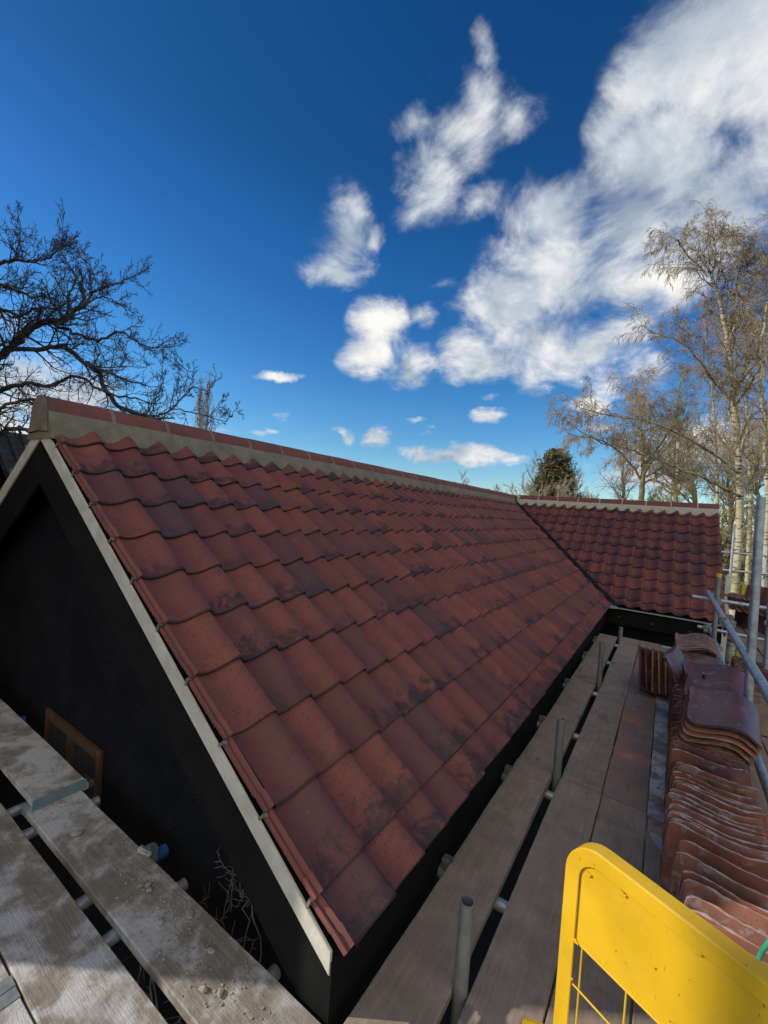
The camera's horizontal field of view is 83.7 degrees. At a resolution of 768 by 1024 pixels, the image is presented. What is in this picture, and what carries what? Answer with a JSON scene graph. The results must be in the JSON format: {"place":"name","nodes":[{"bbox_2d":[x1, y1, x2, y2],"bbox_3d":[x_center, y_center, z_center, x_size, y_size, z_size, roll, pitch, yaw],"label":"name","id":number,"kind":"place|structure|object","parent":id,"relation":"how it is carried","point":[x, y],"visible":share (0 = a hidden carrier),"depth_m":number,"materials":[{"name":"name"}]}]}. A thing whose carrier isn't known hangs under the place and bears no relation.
{"place":"outdoors","nodes":[
{"label":"outdoors","id":0,"kind":"place"},
{"bbox_2d":[0,0,767,534],"label":"sky","id":1,"kind":"structure","parent":0,"point":[391,230],"materials":[{"name":"blue"}]},
{"bbox_2d":[544,638,735,1023],"bbox_3d":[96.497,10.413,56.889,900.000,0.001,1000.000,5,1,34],"label":"ground","id":2,"kind":"structure","parent":0,"point":[642,873],"depth_m":5.18,"materials":[{"name":"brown plant"}]},
{"bbox_2d":[0,431,28,487],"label":"outbuilding","id":3,"kind":"structure","parent":2,"relation":"on","point":[9,457],"depth_m":8.72,"materials":[{"name":"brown brick"}]},
{"bbox_2d":[0,197,244,451],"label":"gnarled tree","id":4,"kind":"object","parent":2,"relation":"on","point":[20,337],"visible":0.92,"depth_m":6.28,"materials":[{"name":"brown plant"}]},
{"bbox_2d":[192,371,205,428],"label":"poplar tree","id":5,"kind":"object","parent":2,"relation":"on","point":[197,421],"visible":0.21,"depth_m":69.56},
{"bbox_2d":[199,369,214,430],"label":"poplar tree","id":6,"kind":"object","parent":2,"relation":"on","point":[205,411],"visible":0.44,"depth_m":69.49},
{"bbox_2d":[0,394,725,1023],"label":"house","id":7,"kind":"structure","parent":2,"relation":"on","point":[314,696],"depth_m":2.56,"materials":[{"name":"ceramic"}]},
{"bbox_2d":[44,708,103,808],"bbox_3d":[-1.937,1.585,2.622,0.780,0.520,0.049,5,1,34],"label":"window","id":8,"kind":"structure","parent":7,"relation":"in","point":[81,753],"depth_m":2.58,"materials":[{"name":"brown glass"}]},
{"bbox_2d":[121,846,261,1023],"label":"climbing plant","id":9,"kind":"object","parent":7,"relation":"attached to","point":[222,922],"visible":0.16,"depth_m":1.71,"materials":[{"name":"brown plant"}]},
{"bbox_2d":[6,497,767,1023],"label":"scaffold","id":10,"kind":"object","parent":2,"relation":"on","point":[154,851],"visible":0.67,"depth_m":2.64,"materials":[{"name":"grey metal"}]},
{"bbox_2d":[0,958,15,995],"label":"scaffold board","id":11,"kind":"object","parent":10,"relation":"on","point":[7,983],"visible":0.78,"depth_m":1.36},
{"bbox_2d":[0,987,33,1023],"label":"scaffold board","id":12,"kind":"object","parent":10,"relation":"on","point":[13,1009],"visible":1,"depth_m":1.29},
{"bbox_2d":[0,803,167,1023],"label":"scaffold board","id":13,"kind":"object","parent":10,"relation":"on","point":[62,963],"visible":0.93,"depth_m":1.45,"materials":[{"name":"wood"}]},
{"bbox_2d":[21,791,320,1023],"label":"scaffold board","id":14,"kind":"object","parent":10,"relation":"on","point":[87,855],"visible":0.81,"depth_m":1.57,"materials":[{"name":"grey wood"}]},
{"bbox_2d":[0,699,86,810],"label":"scaffold board","id":15,"kind":"object","parent":14,"relation":"on","point":[21,739],"visible":1,"depth_m":2.34,"materials":[{"name":"grey wood"}]},
{"bbox_2d":[9,742,274,1019],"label":"mortar crumbs","id":16,"kind":"object","parent":14,"relation":"on","point":[175,934],"visible":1,"depth_m":1.59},
{"bbox_2d":[186,909,193,918],"bbox_3d":[-0.732,1.520,1.620,0.028,0.015,0.042,4,1,-23],"label":"mortar lump","id":17,"kind":"object","parent":14,"relation":"on","point":[190,913],"visible":1,"depth_m":1.61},
{"bbox_2d":[344,758,552,1023],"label":"scaffold board","id":18,"kind":"object","parent":10,"relation":"on","point":[412,981],"visible":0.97,"depth_m":1.70,"materials":[{"name":"wood"}]},
{"bbox_2d":[456,778,601,1023],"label":"scaffold board","id":19,"kind":"object","parent":10,"relation":"on","point":[514,981],"visible":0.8,"depth_m":1.67,"materials":[{"name":"wood"}]},
{"bbox_2d":[519,633,616,771],"bbox_3d":[2.097,1.720,4.453,0.231,0.042,4.030,5,1,34],"label":"scaffold board","id":20,"kind":"object","parent":10,"relation":"on","point":[571,703],"visible":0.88,"depth_m":3.64,"materials":[{"name":"wood"}]},
{"bbox_2d":[545,795,646,1023],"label":"scaffold board","id":21,"kind":"object","parent":10,"relation":"on","point":[619,829],"visible":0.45,"depth_m":1.55,"materials":[{"name":"wood"}]},
{"bbox_2d":[561,637,639,795],"bbox_3d":[2.332,1.737,4.313,0.230,0.042,4.122,5,1,34],"label":"scaffold board","id":22,"kind":"object","parent":10,"relation":"on","point":[587,765],"visible":0.96,"depth_m":3.36,"materials":[{"name":"wood"}]},
{"bbox_2d":[602,641,659,811],"bbox_3d":[2.520,1.753,4.181,0.230,0.042,4.132,5,1,34],"label":"scaffold board","id":23,"kind":"object","parent":10,"relation":"on","point":[627,779],"visible":0.72,"depth_m":3.05,"materials":[{"name":"weathered timber"}]},
{"bbox_2d":[638,646,653,694],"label":"clay pantile","id":24,"kind":"object","parent":23,"relation":"on","point":[641,678],"visible":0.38,"depth_m":4.09,"materials":[{"name":"ceramic"}]},
{"bbox_2d":[522,842,767,1023],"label":"safety gate","id":25,"kind":"structure","parent":10,"relation":"attached to","point":[656,953],"depth_m":0.65,"materials":[{"name":"yellow paint"}]},
{"bbox_2d":[632,817,662,1023],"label":"scaffold board","id":26,"kind":"object","parent":10,"relation":"on","point":[651,870],"visible":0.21,"depth_m":2.04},
{"bbox_2d":[659,792,762,878],"bbox_3d":[1.375,1.470,1.812,0.338,0.416,0.077,5,-4,38],"label":"clay pantile","id":27,"kind":"object","parent":26,"relation":"on","point":[671,796],"visible":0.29,"depth_m":1.87,"materials":[{"name":"ceramic"}]},
{"bbox_2d":[660,821,767,893],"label":"clay pantile","id":28,"kind":"object","parent":26,"relation":"on","point":[676,833],"visible":0.3,"depth_m":1.68,"materials":[{"name":"ceramic"}]},
{"bbox_2d":[669,788,762,827],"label":"clay pantile","id":29,"kind":"object","parent":26,"relation":"on","point":[740,819],"visible":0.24,"depth_m":1.81,"materials":[{"name":"ceramic"}]},
{"bbox_2d":[666,803,767,845],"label":"clay pantile","id":30,"kind":"object","parent":26,"relation":"on","point":[741,835],"visible":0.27,"depth_m":1.72,"materials":[{"name":"ceramic"}]},
{"bbox_2d":[669,810,767,851],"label":"clay pantile","id":31,"kind":"object","parent":26,"relation":"on","point":[748,844],"visible":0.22,"depth_m":1.67,"materials":[{"name":"ceramic"}]},
{"bbox_2d":[647,645,671,822],"bbox_3d":[2.695,1.768,4.030,0.231,0.042,4.130,5,1,34],"label":"scaffold board","id":32,"kind":"object","parent":10,"relation":"on","point":[655,808],"visible":0.27,"depth_m":2.96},
{"bbox_2d":[645,647,660,696],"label":"clay pantile","id":33,"kind":"object","parent":32,"relation":"on","point":[648,654],"visible":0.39,"depth_m":4.08,"materials":[{"name":"ceramic"}]},
{"bbox_2d":[651,649,665,697],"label":"clay pantile","id":34,"kind":"object","parent":32,"relation":"on","point":[654,675],"visible":0.39,"depth_m":4.04,"materials":[{"name":"ceramic"}]},
{"bbox_2d":[653,698,668,814],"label":"mortar crumbs","id":35,"kind":"object","parent":32,"relation":"on","point":[664,765],"visible":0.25,"depth_m":2.81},
{"bbox_2d":[657,650,668,698],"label":"clay pantile","id":36,"kind":"object","parent":32,"relation":"on","point":[661,674],"visible":0.41,"depth_m":4.02,"materials":[{"name":"ceramic"}]},
{"bbox_2d":[664,651,670,697],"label":"clay pantile","id":37,"kind":"object","parent":32,"relation":"on","point":[667,679],"visible":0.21,"depth_m":3.98,"materials":[{"name":"ceramic"}]},
{"bbox_2d":[666,736,744,777],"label":"clay pantile","id":38,"kind":"object","parent":32,"relation":"on","point":[725,756],"visible":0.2,"depth_m":2.32,"materials":[{"name":"ceramic"}]},
{"bbox_2d":[673,744,750,776],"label":"clay pantile","id":39,"kind":"object","parent":32,"relation":"on","point":[713,759],"visible":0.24,"depth_m":2.23,"materials":[{"name":"ceramic"}]},
{"bbox_2d":[726,614,762,662],"bbox_3d":[5.599,1.957,6.766,0.230,0.042,3.950,5,1,34],"label":"scaffold board","id":40,"kind":"object","parent":10,"relation":"on","point":[739,629],"visible":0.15,"depth_m":6.56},
{"bbox_2d":[741,627,764,656],"bbox_3d":[5.591,1.962,6.320,0.230,0.042,3.900,5,1,34],"label":"scaffold board","id":41,"kind":"object","parent":10,"relation":"on","point":[760,646],"visible":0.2,"depth_m":6.33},
{"bbox_2d":[734,610,748,628],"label":"clay pantile","id":42,"kind":"object","parent":41,"relation":"on","point":[741,619],"visible":0.44,"depth_m":7.33,"materials":[{"name":"ceramic"}]},
{"bbox_2d":[758,615,762,631],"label":"clay pantile","id":43,"kind":"object","parent":41,"relation":"on","point":[760,621],"visible":0.15,"depth_m":7.06,"materials":[{"name":"ceramic"}]},
{"bbox_2d":[761,617,765,632],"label":"clay pantile","id":44,"kind":"object","parent":41,"relation":"on","point":[763,626],"visible":0.24,"depth_m":7.03,"materials":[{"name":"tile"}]},
{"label":"clay pantile","id":45,"kind":"object","parent":44,"relation":"on","visible":0},
{"label":"clay pantile","id":46,"kind":"object","parent":45,"relation":"on","visible":0},
{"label":"clay pantile","id":47,"kind":"object","parent":46,"relation":"on","visible":0},
{"bbox_2d":[760,587,767,612],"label":"clay pantile","id":48,"kind":"object","parent":47,"relation":"on","point":[764,597],"visible":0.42,"depth_m":7.01,"materials":[{"name":"ceramic"}]},
{"bbox_2d":[751,744,767,819],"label":"scaffold board","id":49,"kind":"object","parent":10,"relation":"on","point":[756,784],"visible":0.06,"depth_m":2.78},
{"bbox_2d":[753,692,767,736],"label":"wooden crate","id":50,"kind":"object","parent":49,"relation":"on","point":[760,703],"depth_m":3.42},
{"bbox_2d":[756,937,767,960],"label":"cord","id":51,"kind":"object","parent":10,"relation":"hanging from","point":[763,949],"visible":0.5,"depth_m":0.79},
{"bbox_2d":[762,735,767,754],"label":"scaffold board","id":52,"kind":"object","parent":10,"relation":"on","point":[765,741],"visible":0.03,"depth_m":3.32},
{"bbox_2d":[737,666,767,683],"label":"clay pantile","id":53,"kind":"object","parent":52,"relation":"on","point":[742,669],"visible":0.09,"depth_m":3.87,"materials":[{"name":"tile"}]},
{"bbox_3d":[0.736,1.667,0.669,0.230,0.042,3.900,5,1,34],"label":"scaffold board","id":54,"kind":"object","parent":10,"relation":"on","visible":0},
{"bbox_2d":[663,740,744,813],"bbox_3d":[1.714,1.495,2.298,0.340,0.415,0.066,5,-6,38],"label":"clay pantile","id":55,"kind":"object","parent":54,"relation":"on","point":[674,742],"visible":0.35,"depth_m":2.38,"materials":[{"name":"ceramic"}]},
{"bbox_2d":[666,749,748,797],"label":"clay pantile","id":56,"kind":"object","parent":54,"relation":"on","point":[679,755],"visible":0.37,"depth_m":2.27,"materials":[{"name":"ceramic"}]},
{"bbox_2d":[660,812,755,882],"bbox_3d":[1.295,1.466,1.688,0.339,0.415,0.075,5,0,38],"label":"clay pantile","id":57,"kind":"object","parent":54,"relation":"on","point":[670,815],"visible":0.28,"depth_m":1.78,"materials":[{"name":"ceramic"}]},
{"bbox_2d":[667,748,750,793],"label":"clay pantile","id":58,"kind":"object","parent":54,"relation":"on","point":[740,777],"visible":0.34,"depth_m":2.15,"materials":[{"name":"ceramic"}]},
{"bbox_2d":[669,767,755,798],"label":"clay pantile","id":59,"kind":"object","parent":54,"relation":"on","point":[739,792],"visible":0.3,"depth_m":2.02,"materials":[{"name":"ceramic"}]},
{"bbox_2d":[669,771,758,806],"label":"clay pantile","id":60,"kind":"object","parent":54,"relation":"on","point":[742,799],"visible":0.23,"depth_m":1.97,"materials":[{"name":"ceramic"}]},
{"bbox_2d":[674,762,759,803],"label":"clay pantile","id":61,"kind":"object","parent":54,"relation":"on","point":[695,770],"visible":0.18,"depth_m":2.07,"materials":[{"name":"ceramic"}]},
{"bbox_2d":[672,780,762,813],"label":"clay pantile","id":62,"kind":"object","parent":54,"relation":"on","point":[743,807],"visible":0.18,"depth_m":1.89,"materials":[{"name":"ceramic"}]},
{"bbox_2d":[672,777,763,813],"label":"clay pantile","id":63,"kind":"object","parent":54,"relation":"on","point":[682,779],"visible":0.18,"depth_m":1.99,"materials":[{"name":"ceramic"}]},
{"bbox_2d":[670,852,767,910],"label":"clay pantile","id":64,"kind":"object","parent":54,"relation":"on","point":[684,861],"visible":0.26,"depth_m":1.50,"materials":[{"name":"ceramic"}]},
{"bbox_2d":[670,817,767,860],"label":"clay pantile","id":65,"kind":"object","parent":54,"relation":"on","point":[745,851],"visible":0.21,"depth_m":1.64,"materials":[{"name":"ceramic"}]},
{"bbox_2d":[670,799,767,839],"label":"clay pantile","id":66,"kind":"object","parent":54,"relation":"on","point":[709,815],"visible":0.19,"depth_m":1.77,"materials":[{"name":"ceramic"}]},
{"bbox_2d":[674,783,767,834],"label":"clay pantile","id":67,"kind":"object","parent":54,"relation":"on","point":[710,799],"visible":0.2,"depth_m":1.87,"materials":[{"name":"ceramic"}]},
{"bbox_2d":[676,840,767,894],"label":"clay pantile","id":68,"kind":"object","parent":54,"relation":"on","point":[739,875],"visible":0.25,"depth_m":1.53,"materials":[{"name":"ceramic"}]},
{"bbox_2d":[677,870,767,916],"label":"clay pantile","id":69,"kind":"object","parent":54,"relation":"on","point":[691,875],"visible":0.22,"depth_m":1.44,"materials":[{"name":"ceramic"}]},
{"bbox_2d":[680,879,767,934],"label":"clay pantile","id":70,"kind":"object","parent":54,"relation":"on","point":[746,915],"visible":0.24,"depth_m":1.39,"materials":[{"name":"ceramic"}]},
{"bbox_2d":[684,895,767,951],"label":"clay pantile","id":71,"kind":"object","parent":54,"relation":"on","point":[719,915],"visible":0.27,"depth_m":1.33,"materials":[{"name":"ceramic"}]},
{"bbox_2d":[691,909,767,963],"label":"clay pantile","id":72,"kind":"object","parent":54,"relation":"on","point":[747,945],"visible":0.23,"depth_m":1.26,"materials":[{"name":"ceramic"}]},
{"bbox_2d":[502,463,599,497],"bbox_3d":[7.805,1.001,20.745,4.136,6.646,3.519,4,1,-9],"label":"bare tree","id":73,"kind":"object","parent":2,"relation":"on","point":[565,493],"visible":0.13,"depth_m":20.86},
{"bbox_2d":[522,449,587,496],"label":"bare tree","id":74,"kind":"object","parent":2,"relation":"on","point":[534,474],"visible":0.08,"depth_m":24.22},
{"bbox_2d":[528,447,591,497],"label":"conifer tree","id":75,"kind":"object","parent":2,"relation":"on","point":[553,459],"visible":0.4,"depth_m":23.58,"materials":[{"name":"green plant"}]},
{"bbox_2d":[591,424,649,499],"bbox_3d":[15.640,-0.647,27.863,5.017,10.874,3.091,5,1,34],"label":"bare tree","id":76,"kind":"object","parent":2,"relation":"on","point":[622,485],"visible":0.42,"depth_m":27.88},
{"bbox_2d":[547,360,702,500],"bbox_3d":[9.224,-0.851,17.203,6.218,10.614,3.624,4,1,10],"label":"bare tree","id":77,"kind":"object","parent":2,"relation":"on","point":[642,476],"visible":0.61,"depth_m":16.89,"materials":[{"name":"plant"}]},
{"bbox_2d":[541,197,767,665],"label":"birch tree","id":78,"kind":"object","parent":2,"relation":"on","point":[733,381],"visible":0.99,"depth_m":12.14,"materials":[{"name":"brown plant"}]},
{"bbox_2d":[637,354,710,501],"bbox_3d":[16.000,-1.963,23.720,3.451,13.664,4.920,4,1,4],"label":"bare tree","id":79,"kind":"object","parent":2,"relation":"on","point":[674,496],"visible":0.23,"depth_m":23.96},
{"bbox_2d":[631,483,753,553],"bbox_3d":[17.803,1.591,25.681,7.214,6.844,6.157,4,1,9],"label":"bare tree","id":80,"kind":"object","parent":2,"relation":"on","point":[653,496],"visible":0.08,"depth_m":24.52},
{"bbox_2d":[638,385,753,521],"bbox_3d":[14.256,-0.536,19.860,4.427,10.665,3.794,5,1,34],"label":"bare tree","id":81,"kind":"object","parent":2,"relation":"on","point":[694,495],"visible":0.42,"depth_m":19.96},
{"bbox_2d":[675,271,746,503],"bbox_3d":[12.090,-2.143,16.043,2.343,13.639,2.926,5,1,34],"label":"birch tree","id":82,"kind":"object","parent":2,"relation":"on","point":[711,391],"visible":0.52,"depth_m":16.00,"materials":[{"name":"brown plant"}]},
{"bbox_2d":[720,575,731,660],"bbox_3d":[8.215,2.997,10.365,0.110,2.960,0.100,5,1,34],"label":"painted post","id":83,"kind":"object","parent":2,"relation":"on","point":[728,579],"visible":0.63,"depth_m":10.31,"materials":[{"name":"white paint"}]},
{"bbox_2d":[698,411,763,575],"bbox_3d":[21.527,-0.506,26.044,5.770,11.511,5.834,5,1,34],"label":"bare tree","id":84,"kind":"object","parent":2,"relation":"on","point":[728,485],"visible":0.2,"depth_m":25.92,"materials":[{"name":"beige plant"}]},
{"bbox_2d":[696,213,767,587],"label":"birch tree","id":85,"kind":"object","parent":2,"relation":"on","point":[764,446],"visible":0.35,"depth_m":13.96,"materials":[{"name":"brown plant"}]},
{"bbox_2d":[701,410,767,576],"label":"bare tree","id":86,"kind":"object","parent":2,"relation":"on","point":[757,486],"visible":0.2,"depth_m":22.09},
{"bbox_2d":[720,525,753,560],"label":"woodland","id":87,"kind":"object","parent":2,"relation":"on","point":[744,549],"depth_m":56.12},
{"bbox_2d":[709,255,767,584],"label":"birch tree","id":88,"kind":"object","parent":2,"relation":"on","point":[749,490],"visible":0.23,"depth_m":17.96,"materials":[{"name":"beige plant"}]},
{"bbox_2d":[722,545,761,593],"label":"undergrowth","id":89,"kind":"object","parent":2,"relation":"on","point":[742,576],"visible":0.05,"depth_m":23.32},
{"bbox_2d":[721,524,767,586],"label":"scaffold","id":90,"kind":"object","parent":2,"relation":"on","point":[730,570],"visible":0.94,"depth_m":11.50,"materials":[{"name":"metal"}]},
{"bbox_2d":[650,833,661,848],"bbox_3d":[1.393,1.671,2.172,0.059,0.010,0.122,8,1,2],"label":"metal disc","id":91,"kind":"object","parent":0,"point":[656,839],"visible":0.62,"depth_m":2.18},
{"bbox_2d":[736,583,746,656],"bbox_3d":[8.332,3.072,10.044,0.090,2.838,0.060,5,1,34],"label":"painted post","id":92,"kind":"object","parent":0,"point":[743,588],"visible":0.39,"depth_m":10.02,"materials":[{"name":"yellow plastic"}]},
{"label":"clay pantile","id":93,"kind":"object","parent":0,"visible":0},
{"bbox_2d":[684,661,744,695],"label":"clay pantile","id":94,"kind":"object","parent":93,"relation":"on","point":[715,677],"visible":0.65,"depth_m":2.94,"materials":[{"name":"ceramic"}]},
{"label":"clay pantile","id":95,"kind":"object","parent":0,"visible":0},
{"bbox_2d":[682,658,724,675],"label":"clay pantile","id":96,"kind":"object","parent":95,"relation":"on","point":[685,664],"visible":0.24,"depth_m":3.46,"materials":[{"name":"ceramic"}]},
{"bbox_3d":[2.925,1.786,3.960,0.231,0.042,3.990,5,1,34],"label":"scaffold board","id":97,"kind":"object","parent":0,"visible":0},
{"bbox_2d":[665,727,676,783],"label":"clay pantile","id":98,"kind":"object","parent":97,"relation":"on","point":[671,733],"visible":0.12,"depth_m":2.55,"materials":[{"name":"ceramic"}]},
{"bbox_2d":[667,692,681,742],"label":"clay pantile","id":99,"kind":"object","parent":97,"relation":"on","point":[677,693],"visible":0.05,"depth_m":3.11,"materials":[{"name":"ceramic"}]},
{"bbox_2d":[670,712,678,723],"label":"clay pantile","id":100,"kind":"object","parent":97,"relation":"on","point":[674,715],"visible":0.04,"depth_m":2.76,"materials":[{"name":"ceramic"}]},
{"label":"clay pantile","id":101,"kind":"object","parent":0,"visible":0},
{"bbox_2d":[676,702,750,767],"bbox_3d":[1.908,1.273,2.483,0.338,0.075,0.414,10,16,37],"label":"clay pantile","id":102,"kind":"object","parent":101,"relation":"on","point":[724,750],"visible":0.21,"depth_m":2.32,"materials":[{"name":"ceramic"}]},
{"bbox_2d":[679,698,753,765],"bbox_3d":[1.922,1.242,2.482,0.338,0.078,0.417,10,16,37],"label":"clay pantile","id":103,"kind":"object","parent":102,"relation":"on","point":[744,754],"visible":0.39,"depth_m":2.33,"materials":[{"name":"ceramic"}]},
{"bbox_2d":[681,695,756,758],"bbox_3d":[1.936,1.214,2.480,0.338,0.078,0.416,10,16,37],"label":"clay pantile","id":104,"kind":"object","parent":103,"relation":"on","point":[740,744],"visible":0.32,"depth_m":2.33,"materials":[{"name":"ceramic"}]},
{"bbox_2d":[684,689,759,754],"bbox_3d":[1.950,1.184,2.480,0.338,0.077,0.417,10,16,36],"label":"clay pantile","id":105,"kind":"object","parent":104,"relation":"on","point":[736,735],"visible":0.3,"depth_m":2.33,"materials":[{"name":"ceramic"}]},
{"bbox_2d":[686,685,761,749],"bbox_3d":[1.963,1.155,2.479,0.338,0.084,0.415,10,16,37],"label":"clay pantile","id":106,"kind":"object","parent":105,"relation":"on","point":[729,710],"visible":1,"depth_m":2.45,"materials":[{"name":"ceramic"}]},
{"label":"clay pantile","id":107,"kind":"object","parent":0,"visible":0},
{"bbox_2d":[663,649,683,684],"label":"clay pantile","id":108,"kind":"object","parent":107,"relation":"on","point":[673,663],"visible":0.52,"depth_m":3.37,"materials":[{"name":"ceramic"}]},
{"bbox_2d":[664,647,683,663],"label":"clay pantile","id":109,"kind":"object","parent":108,"relation":"on","point":[679,655],"visible":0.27,"depth_m":3.51,"materials":[{"name":"ceramic"}]},
{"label":"clay pantile","id":110,"kind":"object","parent":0,"visible":0},
{"bbox_2d":[675,644,716,657],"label":"clay pantile","id":111,"kind":"object","parent":110,"relation":"on","point":[702,651],"visible":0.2,"depth_m":4.09,"materials":[{"name":"ceramic"}]},
{"bbox_2d":[680,648,717,657],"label":"clay pantile","id":112,"kind":"object","parent":111,"relation":"on","point":[707,650],"visible":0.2,"depth_m":4.07,"materials":[{"name":"ceramic"}]},
{"bbox_2d":[675,632,718,655],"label":"clay pantile","id":113,"kind":"object","parent":112,"relation":"on","point":[693,640],"visible":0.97,"depth_m":4.19,"materials":[{"name":"ceramic"}]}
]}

